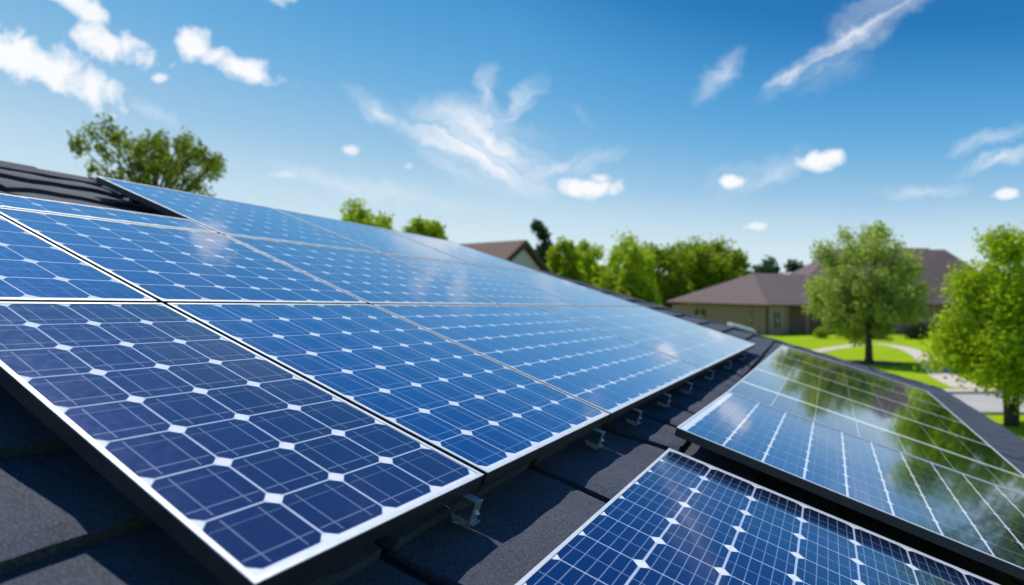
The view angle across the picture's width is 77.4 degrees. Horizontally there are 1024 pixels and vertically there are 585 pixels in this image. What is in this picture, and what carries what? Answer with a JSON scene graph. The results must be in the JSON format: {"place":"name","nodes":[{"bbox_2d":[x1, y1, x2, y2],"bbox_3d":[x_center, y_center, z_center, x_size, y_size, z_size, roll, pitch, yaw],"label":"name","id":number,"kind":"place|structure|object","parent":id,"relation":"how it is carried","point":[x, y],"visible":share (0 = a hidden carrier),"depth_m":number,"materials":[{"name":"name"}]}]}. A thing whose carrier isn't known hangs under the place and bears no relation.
{"place":"outdoors","nodes":[
{"label":"outdoors","id":0,"kind":"place"},
{"bbox_2d":[0,0,1023,273],"label":"sky","id":1,"kind":"structure","parent":0,"point":[769,127],"materials":[{"name":"blue"}]},
{"bbox_2d":[665,248,986,334],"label":"house","id":2,"kind":"structure","parent":0,"point":[765,304],"depth_m":88.56,"materials":[{"name":"brown"}]},
{"bbox_2d":[694,309,705,318],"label":"window","id":3,"kind":"structure","parent":2,"relation":"in","point":[701,313],"depth_m":91.81,"materials":[{"name":"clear glass"}]},
{"bbox_2d":[749,306,751,327],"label":"window","id":4,"kind":"structure","parent":2,"relation":"in","point":[750,307],"depth_m":83.27,"materials":[{"name":"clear glass"}]},
{"bbox_2d":[774,312,779,328],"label":"window","id":5,"kind":"structure","parent":2,"relation":"in","point":[776,314],"depth_m":81.48,"materials":[{"name":"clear glass"}]},
{"bbox_2d":[762,332,1023,438],"bbox_3d":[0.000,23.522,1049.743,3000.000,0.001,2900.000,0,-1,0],"label":"ground","id":6,"kind":"structure","parent":0,"point":[905,369],"depth_m":51.88,"materials":[{"name":"green plant"}]},
{"bbox_2d":[66,112,227,196],"bbox_3d":[-11.808,-0.597,21.124,4.711,9.983,4.445,0,-1,0],"label":"tree","id":7,"kind":"object","parent":6,"relation":"on","point":[154,164],"visible":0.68,"depth_m":20.39,"materials":[{"name":"green plant"}]},
{"bbox_2d":[339,194,402,230],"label":"tree","id":8,"kind":"object","parent":6,"relation":"on","point":[360,216],"visible":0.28,"depth_m":40.70,"materials":[{"name":"green plant"}]},
{"bbox_2d":[400,215,449,239],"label":"tree","id":9,"kind":"object","parent":6,"relation":"on","point":[432,228],"visible":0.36,"depth_m":43.11,"materials":[{"name":"green plant"}]},
{"bbox_2d":[460,240,551,272],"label":"house","id":10,"kind":"structure","parent":6,"relation":"on","point":[522,252],"depth_m":45.23,"materials":[{"name":"brown"}]},
{"bbox_2d":[0,160,1023,584],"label":"house","id":11,"kind":"structure","parent":6,"relation":"on","point":[68,516],"depth_m":1.45,"materials":[{"name":"grey tile"}]},
{"bbox_2d":[129,198,143,204],"bbox_3d":[-1.400,-0.510,5.519,0.046,0.046,3.937,0,-1,25],"label":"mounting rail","id":12,"kind":"object","parent":11,"relation":"attached to","point":[131,200],"visible":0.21,"depth_m":3.74,"materials":[{"name":"black metal"}]},
{"bbox_2d":[451,493,482,527],"bbox_3d":[-0.104,0.497,1.472,0.068,0.078,0.036,0,-1,25],"label":"mounting clip","id":13,"kind":"object","parent":11,"relation":"attached to","point":[464,521],"visible":0.92,"depth_m":1.46,"materials":[{"name":"metal"}]},
{"bbox_2d":[585,428,605,448],"bbox_3d":[0.299,0.521,2.296,0.068,0.078,0.036,0,-1,25],"label":"mounting clip","id":14,"kind":"object","parent":11,"relation":"attached to","point":[593,445],"visible":0.9,"depth_m":2.28,"materials":[{"name":"metal"}]},
{"bbox_2d":[626,408,642,425],"bbox_3d":[0.528,0.534,2.764,0.068,0.078,0.036,0,-1,25],"label":"mounting clip","id":15,"kind":"object","parent":11,"relation":"attached to","point":[633,422],"visible":0.94,"depth_m":2.75,"materials":[{"name":"metal"}]},
{"bbox_2d":[657,393,670,406],"bbox_3d":[0.782,0.549,3.282,0.068,0.078,0.036,0,-1,25],"label":"mounting clip","id":16,"kind":"object","parent":11,"relation":"attached to","point":[662,404],"visible":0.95,"depth_m":3.27,"materials":[{"name":"metal"}]},
{"bbox_2d":[680,382,692,393],"bbox_3d":[1.041,0.564,3.811,0.068,0.078,0.036,0,-1,25],"label":"mounting clip","id":17,"kind":"object","parent":11,"relation":"attached to","point":[685,391],"visible":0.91,"depth_m":3.80,"materials":[{"name":"metal"}]},
{"bbox_2d":[704,370,714,379],"bbox_3d":[1.409,0.585,4.563,0.068,0.078,0.036,0,-1,25],"label":"mounting clip","id":18,"kind":"object","parent":11,"relation":"attached to","point":[706,377],"visible":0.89,"depth_m":4.55,"materials":[{"name":"metal"}]},
{"bbox_2d":[727,322,756,333],"bbox_3d":[3.710,0.572,10.322,0.526,0.195,0.146,1,-1,-26],"label":"roof flashing","id":19,"kind":"object","parent":11,"relation":"on","point":[741,327],"visible":1,"depth_m":10.26,"materials":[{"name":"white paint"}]},
{"bbox_2d":[515,448,998,584],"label":"solar panel","id":20,"kind":"object","parent":11,"relation":"on","point":[669,516],"visible":1,"depth_m":1.85,"materials":[{"name":"glass"},{"name":"silicon"},{"name":"aluminium"}]},
{"bbox_2d":[674,392,1023,579],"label":"solar panel","id":21,"kind":"object","parent":11,"relation":"attached to","point":[980,521],"visible":1,"depth_m":2.67,"materials":[{"name":"glass"},{"name":"silicon solar cells"},{"name":"aluminium"}]},
{"bbox_2d":[727,345,1023,494],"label":"solar panel","id":22,"kind":"object","parent":11,"relation":"attached to","point":[922,424],"visible":1,"depth_m":4.53,"materials":[{"name":"glass"},{"name":"silicon solar cells"},{"name":"aluminium"}]},
{"bbox_2d":[530,218,554,264],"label":"tree","id":23,"kind":"object","parent":6,"relation":"on","point":[541,234],"visible":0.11,"depth_m":61.72,"materials":[{"name":"green plant"}]},
{"bbox_2d":[545,234,586,282],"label":"tree","id":24,"kind":"object","parent":6,"relation":"on","point":[568,258],"visible":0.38,"depth_m":49.49,"materials":[{"name":"green plant"}]},
{"bbox_2d":[557,245,600,281],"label":"tree","id":25,"kind":"object","parent":6,"relation":"on","point":[580,266],"visible":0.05,"depth_m":75.70,"materials":[{"name":"green plant"}]},
{"bbox_2d":[575,238,611,286],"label":"tree","id":26,"kind":"object","parent":6,"relation":"on","point":[588,258],"visible":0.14,"depth_m":57.44,"materials":[{"name":"green plant"}]},
{"bbox_2d":[595,245,622,291],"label":"tree","id":27,"kind":"object","parent":6,"relation":"on","point":[608,280],"visible":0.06,"depth_m":53.88,"materials":[{"name":"green plant"}]},
{"bbox_2d":[602,225,658,296],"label":"tree","id":28,"kind":"object","parent":6,"relation":"on","point":[626,239],"visible":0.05,"depth_m":81.09,"materials":[{"name":"green plant"}]},
{"bbox_2d":[613,236,662,305],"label":"tree","id":29,"kind":"object","parent":6,"relation":"on","point":[632,284],"visible":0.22,"depth_m":47.38,"materials":[{"name":"green plant"}]},
{"bbox_2d":[640,242,694,308],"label":"tree","id":30,"kind":"object","parent":6,"relation":"on","point":[670,285],"visible":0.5,"depth_m":109.68,"materials":[{"name":"green plant"}]},
{"bbox_2d":[666,233,743,303],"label":"tree","id":31,"kind":"object","parent":6,"relation":"on","point":[715,269],"visible":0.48,"depth_m":118.36,"materials":[{"name":"green plant"}]},
{"bbox_2d":[725,247,750,276],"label":"tree","id":32,"kind":"object","parent":6,"relation":"on","point":[739,259],"visible":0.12,"depth_m":126.11,"materials":[{"name":"green plant"}]},
{"bbox_2d":[744,255,784,275],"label":"tree","id":33,"kind":"object","parent":6,"relation":"on","point":[767,265],"visible":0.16,"depth_m":157.82,"materials":[{"name":"green plant"}]},
{"bbox_2d":[783,259,804,273],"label":"tree","id":34,"kind":"object","parent":6,"relation":"on","point":[792,266],"visible":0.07,"depth_m":157.81,"materials":[{"name":"green plant"}]},
{"bbox_2d":[812,325,829,337],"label":"shrub","id":35,"kind":"object","parent":6,"relation":"on","point":[820,332],"visible":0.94,"depth_m":73.41,"materials":[{"name":"green plant"}]},
{"bbox_2d":[835,329,865,339],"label":"shrub","id":36,"kind":"object","parent":6,"relation":"on","point":[841,334],"visible":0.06,"depth_m":71.69,"materials":[{"name":"green plant"}]},
{"bbox_2d":[848,360,902,364],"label":"mulch bed","id":37,"kind":"object","parent":6,"relation":"on","point":[876,362],"visible":0.64,"depth_m":42.85,"materials":[{"name":"soil"}]},
{"bbox_2d":[801,219,941,363],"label":"tree","id":38,"kind":"object","parent":37,"relation":"on","point":[890,291],"visible":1,"depth_m":41.25,"materials":[{"name":"green plant"}]},
{"bbox_2d":[897,322,933,339],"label":"shrub","id":39,"kind":"object","parent":6,"relation":"on","point":[914,331],"visible":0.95,"depth_m":71.06,"materials":[{"name":"green plant"}]},
{"bbox_2d":[927,321,939,334],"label":"shrub","id":40,"kind":"object","parent":6,"relation":"on","point":[934,327],"visible":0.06,"depth_m":72.11,"materials":[{"name":"green plant"}]},
{"bbox_2d":[912,223,1023,426],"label":"tree","id":41,"kind":"object","parent":6,"relation":"on","point":[992,352],"visible":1,"depth_m":20.19,"materials":[{"name":"green plant"}]},
{"bbox_2d":[813,344,983,387],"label":"garden path","id":42,"kind":"structure","parent":0,"point":[938,376],"depth_m":38.21,"materials":[{"name":"concrete"}]},
{"bbox_2d":[944,389,995,390],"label":"sidewalk","id":43,"kind":"structure","parent":0,"point":[966,389],"depth_m":29.19,"materials":[{"name":"concrete"}]},
{"bbox_2d":[951,394,1023,410],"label":"road","id":44,"kind":"structure","parent":0,"point":[982,402],"depth_m":25.66,"materials":[{"name":"concrete"}]},
{"bbox_2d":[947,391,1001,393],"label":"kerb","id":45,"kind":"structure","parent":44,"relation":"on","point":[965,392],"depth_m":27.82,"materials":[{"name":"concrete"}]},
{"bbox_2d":[979,411,1023,414],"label":"kerb","id":46,"kind":"structure","parent":44,"relation":"on","point":[995,412],"depth_m":22.56,"materials":[{"name":"concrete"}]},
{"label":"rail","id":47,"kind":"object","parent":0,"visible":0},
{"bbox_2d":[0,302,483,584],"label":"solar panel","id":48,"kind":"object","parent":47,"relation":"on","point":[225,460],"visible":1,"depth_m":1.29,"materials":[{"name":"silicon solar cells"},{"name":"glass"},{"name":"aluminium"}]},
{"bbox_2d":[167,303,609,485],"bbox_3d":[-0.352,0.261,2.185,1.126,0.449,0.998,0,-1,25],"label":"solar panel","id":49,"kind":"object","parent":47,"relation":"attached to","point":[490,419],"visible":0.99,"depth_m":2.03,"materials":[{"name":"glass"},{"name":"silicon"},{"name":"aluminium"}]},
{"bbox_2d":[373,304,704,420],"bbox_3d":[0.329,0.298,3.592,1.140,0.463,2.106,-1,-1,25],"label":"solar panel","id":50,"kind":"object","parent":47,"relation":"on","point":[613,376],"visible":0.98,"depth_m":3.19,"materials":[{"name":"glass"},{"name":"silicon"},{"name":"aluminium"}]},
{"bbox_2d":[535,305,754,372],"bbox_3d":[1.475,0.362,6.003,1.175,0.486,3.784,-1,-1,26],"label":"solar panel","id":51,"kind":"object","parent":47,"relation":"on","point":[707,349],"visible":0.98,"depth_m":5.38,"materials":[{"name":"glass"},{"name":"silicon"},{"name":"aluminium"}]},
{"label":"rail","id":52,"kind":"object","parent":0,"visible":0},
{"bbox_2d":[0,216,156,302],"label":"solar panel","id":53,"kind":"object","parent":52,"relation":"attached to","point":[34,268],"visible":0.93,"depth_m":1.91,"materials":[{"name":"silicon solar cells"},{"name":"glass"},{"name":"aluminium"}]},
{"bbox_2d":[477,265,639,305],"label":"solar panel","id":54,"kind":"object","parent":52,"relation":"attached to","point":[576,294],"visible":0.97,"depth_m":6.34,"materials":[{"name":"glass"},{"name":"silicon"},{"name":"aluminium"}]},
{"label":"rail","id":55,"kind":"object","parent":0,"visible":0},
{"bbox_2d":[0,208,366,304],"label":"solar panel","id":56,"kind":"object","parent":55,"relation":"attached to","point":[164,265],"visible":0.94,"depth_m":2.50,"materials":[{"name":"silicon solar cells"},{"name":"glass"},{"name":"aluminium"}]},
{"bbox_2d":[224,234,497,304],"bbox_3d":[-0.787,-0.097,3.740,0.986,0.396,1.402,-1,-1,25],"label":"solar panel","id":57,"kind":"object","parent":55,"relation":"attached to","point":[371,278],"visible":0.96,"depth_m":3.56,"materials":[{"name":"silicon solar cells"},{"name":"glass"},{"name":"aluminium"}]},
{"bbox_2d":[385,254,575,305],"bbox_3d":[-0.215,-0.071,4.965,1.002,0.403,1.488,-1,-1,25],"label":"solar panel","id":58,"kind":"object","parent":55,"relation":"attached to","point":[496,288],"visible":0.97,"depth_m":4.86,"materials":[{"name":"glass"},{"name":"silicon"},{"name":"aluminium"}]},
{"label":"rail","id":59,"kind":"object","parent":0,"visible":0},
{"bbox_2d":[0,194,217,233],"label":"solar panel","id":60,"kind":"object","parent":59,"relation":"on","point":[42,205],"visible":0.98,"depth_m":2.85,"materials":[{"name":"silicon solar cells"},{"name":"glass"},{"name":"aluminium"}]},
{"bbox_2d":[95,176,381,252],"bbox_3d":[-1.707,-0.473,4.198,1.060,0.424,1.388,0,-1,25],"label":"solar panel","id":61,"kind":"object","parent":59,"relation":"attached to","point":[227,217],"visible":0.97,"depth_m":3.99,"materials":[{"name":"silicon solar cells"},{"name":"glass"},{"name":"aluminium"}]},
{"bbox_2d":[272,208,471,263],"bbox_3d":[-1.131,-0.449,5.448,1.060,0.424,1.413,0,-1,25],"label":"solar panel","id":62,"kind":"object","parent":59,"relation":"attached to","point":[383,241],"visible":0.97,"depth_m":5.33,"materials":[{"name":"silicon solar cells"},{"name":"glass"},{"name":"aluminium"}]},
{"bbox_2d":[382,228,538,271],"bbox_3d":[-0.488,-0.419,6.817,1.037,0.416,1.652,0,-1,25],"label":"solar panel","id":63,"kind":"object","parent":59,"relation":"on","point":[470,255],"visible":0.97,"depth_m":6.63,"materials":[{"name":"silicon solar cells"},{"name":"glass"},{"name":"aluminium"}]}
]}

